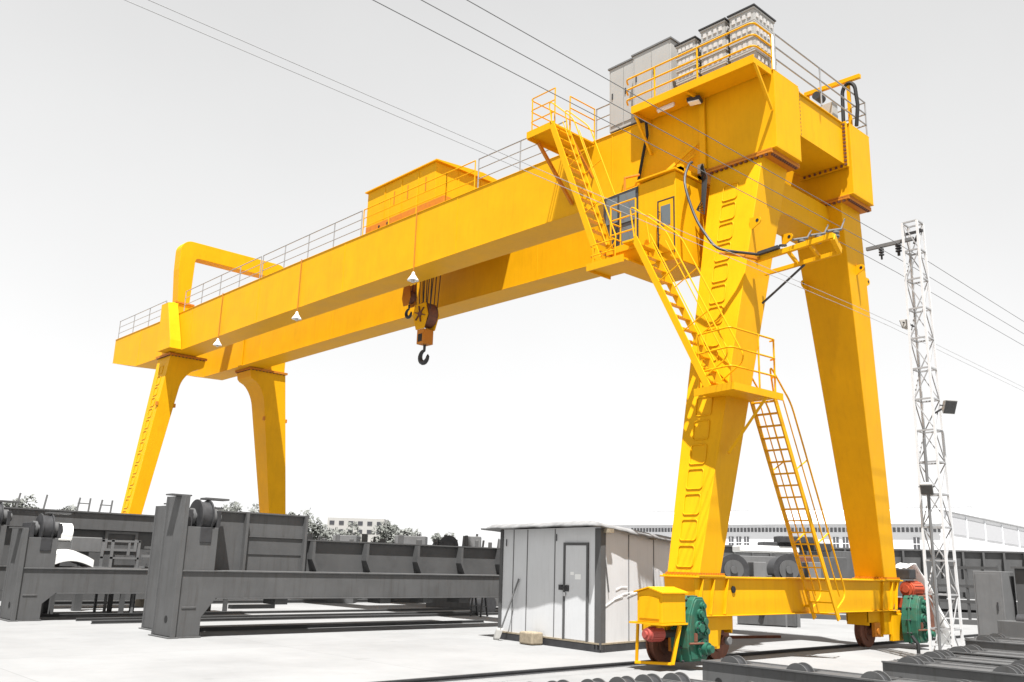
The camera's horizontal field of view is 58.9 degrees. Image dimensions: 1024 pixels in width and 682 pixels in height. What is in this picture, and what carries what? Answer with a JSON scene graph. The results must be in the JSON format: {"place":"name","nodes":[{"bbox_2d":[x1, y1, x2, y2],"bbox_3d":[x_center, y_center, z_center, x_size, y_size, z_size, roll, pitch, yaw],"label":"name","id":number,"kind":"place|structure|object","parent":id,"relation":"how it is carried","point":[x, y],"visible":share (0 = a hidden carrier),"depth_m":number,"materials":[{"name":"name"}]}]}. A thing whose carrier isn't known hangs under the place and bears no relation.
{"place":"outdoors","nodes":[
{"label":"outdoors","id":0,"kind":"place"},
{"bbox_2d":[470,598,495,612],"bbox_3d":[-0.918,8.330,28.665,0.600,0.600,0.600,14,-18,-41],"label":"steel drum","id":1,"kind":"object","parent":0,"point":[491,604],"visible":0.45,"depth_m":28.49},
{"bbox_2d":[0,598,1016,681],"bbox_3d":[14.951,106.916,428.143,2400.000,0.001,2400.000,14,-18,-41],"label":"ground","id":2,"kind":"structure","parent":0,"point":[57,649],"depth_m":16.27,"materials":[{"name":"concrete"}]},
{"bbox_2d":[3,494,37,507],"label":"tree","id":3,"kind":"object","parent":2,"relation":"on","point":[21,503],"visible":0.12,"depth_m":62.25,"materials":[{"name":"grey plant"}]},
{"bbox_2d":[43,523,73,612],"bbox_3d":[-11.826,5.832,23.279,0.600,2.268,0.650,14,-18,-41],"label":"white drum","id":4,"kind":"object","parent":2,"relation":"on","point":[64,540],"visible":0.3,"depth_m":23.35,"materials":[{"name":"paint"}]},
{"bbox_2d":[57,504,76,510],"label":"tree","id":5,"kind":"object","parent":2,"relation":"on","point":[72,508],"visible":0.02,"depth_m":64.86,"materials":[{"name":"grey plant"}]},
{"bbox_2d":[0,512,147,621],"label":"portal structure","id":6,"kind":"object","parent":2,"relation":"on","point":[35,578],"visible":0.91,"depth_m":21.06,"materials":[{"name":"grey metal"}]},
{"bbox_2d":[0,500,147,589],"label":"portal structure","id":7,"kind":"object","parent":2,"relation":"on","point":[5,517],"visible":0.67,"depth_m":22.27,"materials":[{"name":"grey metal"}]},
{"bbox_2d":[0,507,154,606],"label":"plate girder","id":8,"kind":"object","parent":2,"relation":"on","point":[117,526],"visible":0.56,"depth_m":26.09,"materials":[{"name":"metal"}]},
{"bbox_2d":[76,497,91,510],"bbox_3d":[-12.445,4.761,26.325,0.380,0.405,0.050,14,-18,-41],"label":"steel stake","id":9,"kind":"object","parent":8,"relation":"on","point":[79,503],"visible":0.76,"depth_m":26.29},
{"bbox_2d":[98,500,113,512],"bbox_3d":[-11.987,4.886,26.739,0.380,0.385,0.050,14,-18,-41],"label":"steel stake","id":10,"kind":"object","parent":8,"relation":"on","point":[101,505],"visible":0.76,"depth_m":26.73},
{"bbox_2d":[40,594,125,613],"bbox_3d":[-10.941,6.412,23.128,2.000,1.120,1.100,14,-18,-41],"label":"steel trestle","id":11,"kind":"object","parent":2,"relation":"on","point":[109,604],"visible":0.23,"depth_m":23.30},
{"bbox_2d":[55,549,93,566],"bbox_3d":[-11.336,5.527,22.939,1.150,0.494,0.900,14,-18,-41],"label":"white duct","id":12,"kind":"object","parent":11,"relation":"on","point":[74,557],"visible":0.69,"depth_m":22.74,"materials":[{"name":"paint"}]},
{"bbox_2d":[70,537,101,610],"bbox_3d":[-11.769,6.353,24.733,0.800,1.950,0.300,14,-18,-41],"label":"control panel box","id":13,"kind":"object","parent":2,"relation":"on","point":[84,545],"visible":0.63,"depth_m":24.72,"materials":[{"name":"metal"}]},
{"bbox_2d":[93,539,140,612],"bbox_3d":[-10.614,6.319,24.351,0.760,1.900,0.760,14,-18,-41],"label":"steel crate","id":14,"kind":"object","parent":2,"relation":"on","point":[127,560],"visible":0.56,"depth_m":24.24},
{"bbox_2d":[0,599,262,600],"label":"steel bar","id":15,"kind":"object","parent":2,"relation":"on","point":[135,599],"depth_m":30.13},
{"bbox_2d":[129,594,227,612],"bbox_3d":[-9.153,6.953,25.019,2.500,1.070,1.300,14,-18,-41],"label":"steel trestle","id":16,"kind":"object","parent":2,"relation":"on","point":[225,605],"visible":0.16,"depth_m":25.27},
{"bbox_2d":[139,503,223,630],"bbox_3d":[-4.660,5.509,21.862,8.080,2.630,1.440,14,-18,-41],"label":"portal structure","id":17,"kind":"object","parent":2,"relation":"on","point":[152,575],"visible":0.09,"depth_m":19.66,"materials":[{"name":"grey metal"}]},
{"bbox_2d":[54,599,393,604],"bbox_3d":[-7.974,9.139,31.805,18.000,0.120,0.108,14,-18,-41],"label":"steel bar","id":18,"kind":"object","parent":2,"relation":"on","point":[127,602],"depth_m":30.60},
{"bbox_2d":[215,502,241,511],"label":"tree","id":19,"kind":"object","parent":2,"relation":"on","point":[230,507],"visible":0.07,"depth_m":70.50,"materials":[{"name":"grey plant"}]},
{"bbox_2d":[229,501,242,510],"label":"tree","id":20,"kind":"object","parent":2,"relation":"on","point":[235,503],"visible":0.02,"depth_m":73.96,"materials":[{"name":"grey plant"}]},
{"bbox_2d":[228,604,274,608],"bbox_3d":[-8.050,8.212,28.028,1.450,0.120,0.250,14,-18,-41],"label":"steel bar","id":21,"kind":"object","parent":2,"relation":"on","point":[248,606],"visible":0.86,"depth_m":27.89,"materials":[{"name":"grey metal"}]},
{"bbox_2d":[248,503,259,512],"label":"tree","id":22,"kind":"object","parent":2,"relation":"on","point":[255,507],"visible":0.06,"depth_m":72.61,"materials":[{"name":"grey plant"}]},
{"bbox_2d":[40,607,497,616],"bbox_3d":[-5.782,8.048,26.982,15.600,0.070,0.063,14,-18,-41],"label":"steel bar","id":23,"kind":"object","parent":2,"relation":"on","point":[215,612],"visible":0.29,"depth_m":25.93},
{"bbox_2d":[75,610,497,620],"bbox_3d":[-4.936,7.755,25.682,14.200,0.070,0.063,14,-18,-41],"label":"steel bar","id":24,"kind":"object","parent":2,"relation":"on","point":[212,616],"visible":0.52,"depth_m":24.61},
{"bbox_2d":[91,612,497,623],"bbox_3d":[-4.795,7.458,24.476,12.700,0.080,0.072,14,-18,-41],"label":"steel bar","id":25,"kind":"object","parent":2,"relation":"on","point":[284,618],"visible":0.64,"depth_m":23.87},
{"bbox_2d":[288,508,314,537],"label":"tree","id":26,"kind":"object","parent":2,"relation":"on","point":[304,512],"visible":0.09,"depth_m":68.88,"materials":[{"name":"grey plant"}]},
{"bbox_2d":[306,515,328,539],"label":"tree","id":27,"kind":"object","parent":2,"relation":"on","point":[315,531],"visible":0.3,"depth_m":70.17,"materials":[{"name":"grey plant"}]},
{"bbox_2d":[148,493,499,638],"bbox_3d":[-3.471,5.275,21.015,9.560,2.750,0.950,14,-18,-41],"label":"portal structure","id":28,"kind":"object","parent":2,"relation":"on","point":[209,554],"visible":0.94,"depth_m":19.66,"materials":[{"name":"grey metal"}]},
{"bbox_2d":[315,524,338,539],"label":"tree","id":29,"kind":"object","parent":2,"relation":"on","point":[331,532],"visible":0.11,"depth_m":74.39,"materials":[{"name":"grey plant"}]},
{"bbox_2d":[308,533,360,603],"bbox_3d":[-7.033,8.444,33.920,2.600,2.529,1.600,2,-14,0],"label":"crane machinery","id":30,"kind":"object","parent":2,"relation":"on","point":[340,537],"visible":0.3,"depth_m":33.66,"materials":[{"name":"grey metal"}]},
{"bbox_2d":[316,521,359,536],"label":"tree","id":31,"kind":"object","parent":2,"relation":"on","point":[354,525],"visible":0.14,"depth_m":110.59,"materials":[{"name":"grey plant"}]},
{"bbox_2d":[199,620,483,630],"bbox_3d":[-3.734,6.868,21.927,8.150,0.075,0.068,14,-18,-41],"label":"steel bar","id":32,"kind":"object","parent":2,"relation":"on","point":[328,625],"visible":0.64,"depth_m":21.44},
{"bbox_2d":[327,517,389,541],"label":"office block","id":33,"kind":"structure","parent":2,"relation":"on","point":[365,526],"depth_m":167.52,"materials":[{"name":"paint"}]},
{"bbox_2d":[371,520,399,542],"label":"tree","id":34,"kind":"object","parent":2,"relation":"on","point":[393,529],"visible":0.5,"depth_m":109.72,"materials":[{"name":"grey plant"}]},
{"bbox_2d":[360,534,427,602],"bbox_3d":[-5.133,8.941,35.932,3.600,2.630,1.600,2,-14,0],"label":"crane machinery","id":35,"kind":"object","parent":2,"relation":"on","point":[403,539],"visible":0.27,"depth_m":35.68,"materials":[{"name":"grey metal"}]},
{"bbox_2d":[386,527,421,542],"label":"tree","id":36,"kind":"object","parent":2,"relation":"on","point":[407,532],"visible":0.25,"depth_m":107.96,"materials":[{"name":"grey plant"}]},
{"bbox_2d":[430,532,455,544],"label":"tree","id":37,"kind":"object","parent":2,"relation":"on","point":[437,535],"visible":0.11,"depth_m":79.81,"materials":[{"name":"grey plant"}]},
{"bbox_2d":[426,534,480,607],"bbox_3d":[-2.057,8.288,32.831,1.900,2.598,1.800,2,-14,0],"label":"crane machinery","id":38,"kind":"object","parent":2,"relation":"on","point":[469,541],"visible":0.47,"depth_m":32.22,"materials":[{"name":"grey metal"}]},
{"bbox_2d":[470,598,487,616],"bbox_3d":[-0.992,7.952,27.490,0.566,0.788,0.784,14,-18,-41],"label":"sawhorse","id":39,"kind":"object","parent":2,"relation":"on","point":[476,605],"visible":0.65,"depth_m":27.45,"materials":[{"name":"metal"}]},
{"bbox_2d":[482,539,499,605],"bbox_3d":[-0.871,8.846,34.926,2.400,2.578,1.600,2,-14,0],"label":"crane machinery","id":40,"kind":"object","parent":2,"relation":"on","point":[498,546],"visible":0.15,"depth_m":34.66,"materials":[{"name":"grey metal"}]},
{"bbox_2d":[493,579,518,639],"bbox_3d":[-0.141,5.711,19.265,0.585,1.289,0.117,-5,-15,25],"label":"shovel","id":41,"kind":"object","parent":2,"relation":"on","point":[497,634],"visible":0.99,"depth_m":19.26,"materials":[{"name":"metal"}]},
{"bbox_2d":[113,22,935,665],"bbox_3d":[-5.141,1.374,31.016,10.376,14.935,36.900,14,-18,-41],"label":"gantry crane","id":42,"kind":"object","parent":2,"relation":"on","point":[515,236],"visible":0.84,"depth_m":20.36,"materials":[{"name":"yellow paint"}]},
{"bbox_2d":[213,339,221,346],"bbox_3d":[-11.440,0.064,35.205,0.340,0.320,0.340,14,-18,-41],"label":"pendant lamp","id":43,"kind":"object","parent":42,"relation":"hanging from","point":[217,343],"visible":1,"depth_m":35.15,"materials":[{"name":"metal"}]},
{"bbox_2d":[291,312,300,320],"bbox_3d":[-7.363,-0.850,30.984,0.340,0.320,0.340,14,-18,-41],"label":"pendant lamp","id":44,"kind":"object","parent":42,"relation":"hanging from","point":[296,317],"visible":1,"depth_m":30.92,"materials":[{"name":"metal"}]},
{"bbox_2d":[407,272,418,282],"bbox_3d":[-2.873,-1.856,26.335,0.340,0.320,0.340,14,-18,-41],"label":"pendant lamp","id":45,"kind":"object","parent":42,"relation":"hanging from","point":[412,278],"visible":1,"depth_m":26.29,"materials":[{"name":"metal"}]},
{"bbox_2d":[365,159,496,233],"bbox_3d":[-2.088,-4.128,29.316,3.710,1.806,4.100,14,-18,-41],"label":"hoist trolley","id":46,"kind":"object","parent":42,"relation":"on","point":[430,170],"visible":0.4,"depth_m":27.90,"materials":[{"name":"metal"}]},
{"bbox_2d":[402,284,415,318],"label":"auxiliary hook block","id":47,"kind":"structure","parent":46,"relation":"hanging from","point":[409,296],"depth_m":29.91,"materials":[{"name":"metal"}]},
{"bbox_2d":[413,275,440,364],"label":"hook block","id":48,"kind":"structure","parent":46,"relation":"hanging from","point":[426,314],"depth_m":28.91,"materials":[{"name":"metal"}]},
{"bbox_2d":[608,58,636,133],"bbox_3d":[2.946,-5.719,21.705,0.915,1.766,0.940,14,-18,-41],"label":"electrical cabinet","id":49,"kind":"object","parent":42,"relation":"on","point":[621,73],"visible":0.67,"depth_m":21.47,"materials":[{"name":"metal"}]},
{"bbox_2d":[631,36,679,122],"bbox_3d":[3.521,-5.849,20.853,1.055,1.646,1.140,14,-18,-41],"label":"electrical cabinet","id":50,"kind":"object","parent":42,"relation":"on","point":[655,54],"visible":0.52,"depth_m":20.50,"materials":[{"name":"metal"}]},
{"bbox_2d":[657,102,674,112],"bbox_3d":[3.381,-5.131,19.929,0.060,0.097,0.460,14,-18,-41],"label":"strip light","id":51,"kind":"object","parent":42,"relation":"attached to","point":[667,106],"visible":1,"depth_m":19.89,"materials":[{"name":"white paint"}]},
{"bbox_2d":[674,36,701,86],"bbox_3d":[4.047,-5.876,19.932,0.800,1.290,0.560,14,-18,-41],"label":"resistor stack","id":52,"kind":"object","parent":42,"relation":"on","point":[688,44],"visible":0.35,"depth_m":19.70,"materials":[{"name":"metal"}]},
{"bbox_2d":[687,95,702,105],"bbox_3d":[3.924,-5.162,19.462,0.300,0.120,0.220,-6,-16,29],"label":"floodlight","id":53,"kind":"object","parent":42,"relation":"attached to","point":[695,100],"visible":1,"depth_m":19.40,"materials":[{"name":"metal"}]},
{"bbox_2d":[698,17,730,75],"bbox_3d":[4.529,-6.032,19.447,0.800,1.390,0.680,14,-18,-41],"label":"resistor stack","id":54,"kind":"object","parent":42,"relation":"on","point":[716,29],"visible":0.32,"depth_m":19.20,"materials":[{"name":"metal"}]},
{"bbox_2d":[727,3,776,68],"bbox_3d":[5.035,-6.137,18.958,0.850,1.390,0.660,14,-18,-41],"label":"resistor stack","id":55,"kind":"object","parent":42,"relation":"on","point":[754,12],"visible":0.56,"depth_m":18.72,"materials":[{"name":"metal"}]},
{"bbox_2d":[821,102,837,118],"bbox_3d":[7.234,-5.175,20.628,0.250,0.430,0.270,14,-18,-41],"label":"control box","id":56,"kind":"object","parent":42,"relation":"on","point":[830,108],"visible":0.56,"depth_m":20.54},
{"bbox_2d":[896,563,950,644],"bbox_3d":[9.495,6.108,21.041,1.446,1.833,0.406,9,-15,-27],"label":"plastic sheet","id":57,"kind":"object","parent":42,"relation":"on","point":[920,577],"visible":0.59,"depth_m":21.15,"materials":[{"name":"white plastic"}]},
{"bbox_2d":[519,631,542,644],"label":"concrete block","id":58,"kind":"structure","parent":2,"relation":"on","point":[531,637],"depth_m":18.28,"materials":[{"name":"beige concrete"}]},
{"bbox_2d":[481,521,670,652],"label":"site shed","id":59,"kind":"structure","parent":2,"relation":"on","point":[579,583],"depth_m":18.25,"materials":[{"name":"metal"}]},
{"bbox_2d":[558,545,585,640],"bbox_3d":[1.189,4.968,17.950,0.058,1.795,0.815,12,-17,-36],"label":"door","id":60,"kind":"structure","parent":59,"relation":"in","point":[575,569],"depth_m":17.89,"materials":[{"name":"metal"}]},
{"bbox_2d":[581,678,605,681],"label":"stored wheel beam","id":61,"kind":"structure","parent":2,"relation":"on","point":[594,680],"depth_m":9.90,"materials":[{"name":"grey metal"}]},
{"bbox_2d":[609,676,635,681],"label":"stored wheel beam","id":62,"kind":"structure","parent":2,"relation":"on","point":[623,679],"depth_m":10.15,"materials":[{"name":"grey metal"}]},
{"bbox_2d":[635,673,672,681],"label":"stored wheel beam","id":63,"kind":"structure","parent":2,"relation":"on","point":[651,677],"depth_m":10.43,"materials":[{"name":"grey metal"}]},
{"bbox_2d":[374,634,977,681],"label":"crane track","id":64,"kind":"structure","parent":2,"relation":"on","point":[518,672],"depth_m":14.21,"materials":[{"name":"metal"}]},
{"bbox_2d":[661,672,752,681],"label":"stored wheel beam","id":65,"kind":"structure","parent":2,"relation":"on","point":[679,677],"depth_m":10.64,"materials":[{"name":"grey metal"}]},
{"bbox_2d":[721,554,765,576],"bbox_3d":[8.171,8.886,32.965,1.932,2.177,1.800,2,-14,0],"label":"winch unit","id":66,"kind":"object","parent":2,"relation":"on","point":[735,565],"visible":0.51,"depth_m":32.40,"materials":[{"name":"grey metal"}]},
{"bbox_2d":[729,635,780,638],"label":"bar","id":67,"kind":"object","parent":2,"relation":"on","point":[752,636],"visible":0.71,"depth_m":21.87,"materials":[{"name":"metal"}]},
{"bbox_2d":[741,556,773,574],"bbox_3d":[10.164,9.844,36.881,2.000,2.100,0.800,2,-14,0],"label":"steel box section","id":68,"kind":"object","parent":2,"relation":"on","point":[766,559],"visible":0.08,"depth_m":36.71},
{"bbox_2d":[737,614,800,627],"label":"steel end block","id":69,"kind":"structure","parent":2,"relation":"on","point":[789,620],"depth_m":26.70,"materials":[{"name":"grey metal"}]},
{"bbox_2d":[597,507,981,549],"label":"warehouse","id":70,"kind":"structure","parent":2,"relation":"on","point":[906,535],"depth_m":122.63,"materials":[{"name":"grey"}]},
{"bbox_2d":[729,537,733,544],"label":"window","id":71,"kind":"structure","parent":70,"relation":"in","point":[731,539],"depth_m":125.34,"materials":[{"name":"grey"}]},
{"bbox_2d":[744,537,748,544],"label":"window","id":72,"kind":"structure","parent":70,"relation":"in","point":[746,539],"depth_m":123.91,"materials":[{"name":"grey"}]},
{"bbox_2d":[631,527,940,531],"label":"clerestory windows","id":73,"kind":"structure","parent":70,"relation":"in","point":[898,528],"depth_m":120.93,"materials":[{"name":"grey"}]},
{"bbox_2d":[833,537,838,546],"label":"window","id":74,"kind":"structure","parent":70,"relation":"in","point":[835,539],"depth_m":116.02,"materials":[{"name":"grey"}]},
{"bbox_2d":[843,537,848,547],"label":"window","id":75,"kind":"structure","parent":70,"relation":"in","point":[845,539],"depth_m":115.21,"materials":[{"name":"grey"}]},
{"bbox_2d":[913,537,919,548],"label":"window","id":76,"kind":"structure","parent":70,"relation":"in","point":[916,540],"depth_m":109.72,"materials":[{"name":"grey"}]},
{"bbox_2d":[732,536,847,578],"bbox_3d":[11.972,9.719,38.003,4.085,3.080,5.483,2,-14,0],"label":"steel housing","id":77,"kind":"object","parent":2,"relation":"on","point":[780,544],"visible":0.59,"depth_m":39.53,"materials":[{"name":"white paint"}]},
{"bbox_2d":[766,554,820,577],"bbox_3d":[10.459,9.165,33.973,1.995,2.248,1.800,2,-14,0],"label":"winch unit","id":78,"kind":"object","parent":2,"relation":"on","point":[784,565],"visible":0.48,"depth_m":33.43,"materials":[{"name":"grey metal"}]},
{"bbox_2d":[701,655,970,681],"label":"stored wheel beam","id":79,"kind":"structure","parent":2,"relation":"on","point":[735,668],"depth_m":11.11,"materials":[{"name":"grey metal"}]},
{"bbox_2d":[822,551,854,578],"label":"steel box section","id":80,"kind":"object","parent":2,"relation":"on","point":[850,568],"visible":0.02,"depth_m":43.59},
{"bbox_2d":[670,509,1023,551],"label":"white hall","id":81,"kind":"structure","parent":2,"relation":"on","point":[974,533],"depth_m":117.48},
{"bbox_2d":[723,545,1023,600],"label":"plate girder","id":82,"kind":"object","parent":2,"relation":"on","point":[1004,560],"visible":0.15,"depth_m":55.98,"materials":[{"name":"metal"}]},
{"bbox_2d":[800,614,976,624],"bbox_3d":[12.389,9.639,31.484,12.924,0.160,0.300,-1,-14,10],"label":"steel bar","id":83,"kind":"object","parent":2,"relation":"on","point":[843,617],"depth_m":31.54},
{"bbox_2d":[839,612,976,618],"bbox_3d":[14.448,10.861,36.313,16.027,0.200,0.300,-1,-14,10],"label":"steel bar","id":84,"kind":"object","parent":2,"relation":"on","point":[965,615],"depth_m":35.63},
{"bbox_2d":[866,219,964,650],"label":"lattice tower","id":85,"kind":"structure","parent":2,"relation":"on","point":[935,431],"depth_m":17.89,"materials":[{"name":"metal"}]},
{"bbox_2d":[125,0,1022,390],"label":"overhead wire","id":86,"kind":"object","parent":85,"relation":"hanging from","point":[491,156],"visible":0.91,"depth_m":11.62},
{"bbox_2d":[149,0,1013,382],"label":"overhead wire","id":87,"kind":"object","parent":85,"relation":"hanging from","point":[513,158],"visible":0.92,"depth_m":11.63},
{"bbox_2d":[373,0,1023,345],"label":"overhead wire","id":88,"kind":"object","parent":85,"relation":"hanging from","point":[643,140],"visible":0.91,"depth_m":13.62,"materials":[{"name":"metal"}]},
{"bbox_2d":[421,0,1023,333],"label":"overhead wire","id":89,"kind":"object","parent":85,"relation":"hanging from","point":[678,139],"visible":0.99,"depth_m":13.69,"materials":[{"name":"metal"}]},
{"bbox_2d":[467,0,1023,321],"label":"overhead wire","id":90,"kind":"object","parent":85,"relation":"hanging from","point":[708,136],"visible":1,"depth_m":13.69,"materials":[{"name":"metal"}]},
{"bbox_2d":[899,319,914,328],"bbox_3d":[8.125,-0.352,18.624,0.238,0.196,0.264,7,-15,-22],"label":"floodlight","id":91,"kind":"object","parent":85,"relation":"attached to","point":[903,323],"visible":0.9,"depth_m":18.61,"materials":[{"name":"grey metal"}]},
{"bbox_2d":[918,482,934,494],"bbox_3d":[8.019,2.851,17.517,0.286,0.242,0.331,-2,-14,15],"label":"floodlight","id":92,"kind":"object","parent":85,"relation":"attached to","point":[926,487],"visible":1,"depth_m":17.45,"materials":[{"name":"grey metal"}]},
{"bbox_2d":[935,400,957,413],"bbox_3d":[8.547,1.310,17.826,0.327,0.266,0.368,4,-14,-9],"label":"floodlight","id":93,"kind":"object","parent":85,"relation":"attached to","point":[948,406],"visible":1,"depth_m":17.70,"materials":[{"name":"grey metal"}]},
{"bbox_2d":[910,635,920,653],"bbox_3d":[6.601,5.139,14.801,0.058,0.635,0.142,14,-18,-41],"label":"tow hook","id":94,"kind":"object","parent":2,"relation":"on","point":[914,639],"visible":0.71,"depth_m":14.80,"materials":[{"name":"black metal"}]},
{"bbox_2d":[881,656,1023,681],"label":"stored wheel beam","id":95,"kind":"structure","parent":2,"relation":"on","point":[913,667],"depth_m":12.09,"materials":[{"name":"grey metal"}]},
{"bbox_2d":[894,578,1017,611],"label":"plate girder","id":96,"kind":"object","parent":2,"relation":"on","point":[944,606],"visible":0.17,"depth_m":40.77,"materials":[{"name":"grey metal"}]},
{"bbox_2d":[893,607,1018,613],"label":"steel bar","id":97,"kind":"object","parent":2,"relation":"on","point":[972,611],"depth_m":41.30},
{"bbox_2d":[894,655,1023,670],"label":"stored wheel beam","id":98,"kind":"structure","parent":2,"relation":"on","point":[926,658],"depth_m":12.87,"materials":[{"name":"grey metal"}]},
{"bbox_2d":[906,651,1023,665],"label":"stored wheel beam","id":99,"kind":"structure","parent":2,"relation":"on","point":[936,655],"depth_m":13.20,"materials":[{"name":"grey metal"}]},
{"bbox_2d":[935,564,999,619],"bbox_3d":[16.531,9.150,32.857,0.100,2.000,2.517,10,-16,-31],"label":"steel rack","id":100,"kind":"object","parent":2,"relation":"on","point":[967,586],"visible":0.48,"depth_m":32.91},
{"bbox_2d":[916,650,1023,661],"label":"stored wheel beam","id":101,"kind":"structure","parent":2,"relation":"on","point":[946,652],"depth_m":13.98,"materials":[{"name":"grey metal"}]},
{"bbox_2d":[934,646,1023,659],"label":"stored wheel beam","id":102,"kind":"structure","parent":2,"relation":"on","point":[960,650],"depth_m":14.41,"materials":[{"name":"grey metal"}]},
{"bbox_2d":[948,644,1023,654],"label":"stored wheel beam","id":103,"kind":"structure","parent":2,"relation":"on","point":[972,647],"depth_m":15.27,"materials":[{"name":"grey metal"}]},
{"bbox_2d":[964,636,1023,651],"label":"stored wheel beam","id":104,"kind":"structure","parent":2,"relation":"on","point":[985,642],"depth_m":17.07,"materials":[{"name":"grey metal"}]},
{"bbox_2d":[965,635,1023,641],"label":"stored wheel beam","id":105,"kind":"structure","parent":2,"relation":"on","point":[996,639],"depth_m":18.05,"materials":[{"name":"grey metal"}]},
{"bbox_2d":[973,571,1016,635],"bbox_3d":[12.142,6.674,22.727,0.890,1.740,0.680,14,-18,-41],"label":"steel cabinet","id":106,"kind":"object","parent":2,"relation":"on","point":[995,597],"visible":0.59,"depth_m":22.50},
{"bbox_2d":[977,633,1023,640],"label":"stored wheel beam","id":107,"kind":"structure","parent":2,"relation":"on","point":[997,635],"depth_m":18.65,"materials":[{"name":"grey metal"}]},
{"bbox_2d":[1010,566,1023,613],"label":"steel cabinet","id":108,"kind":"object","parent":2,"relation":"on","point":[1019,576],"visible":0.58,"depth_m":22.54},
{"bbox_2d":[0,0,1023,547],"label":"sky","id":109,"kind":"structure","parent":0,"point":[131,134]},
{"bbox_2d":[997,614,1023,637],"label":"steel end block","id":110,"kind":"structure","parent":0,"point":[1010,628],"depth_m":20.86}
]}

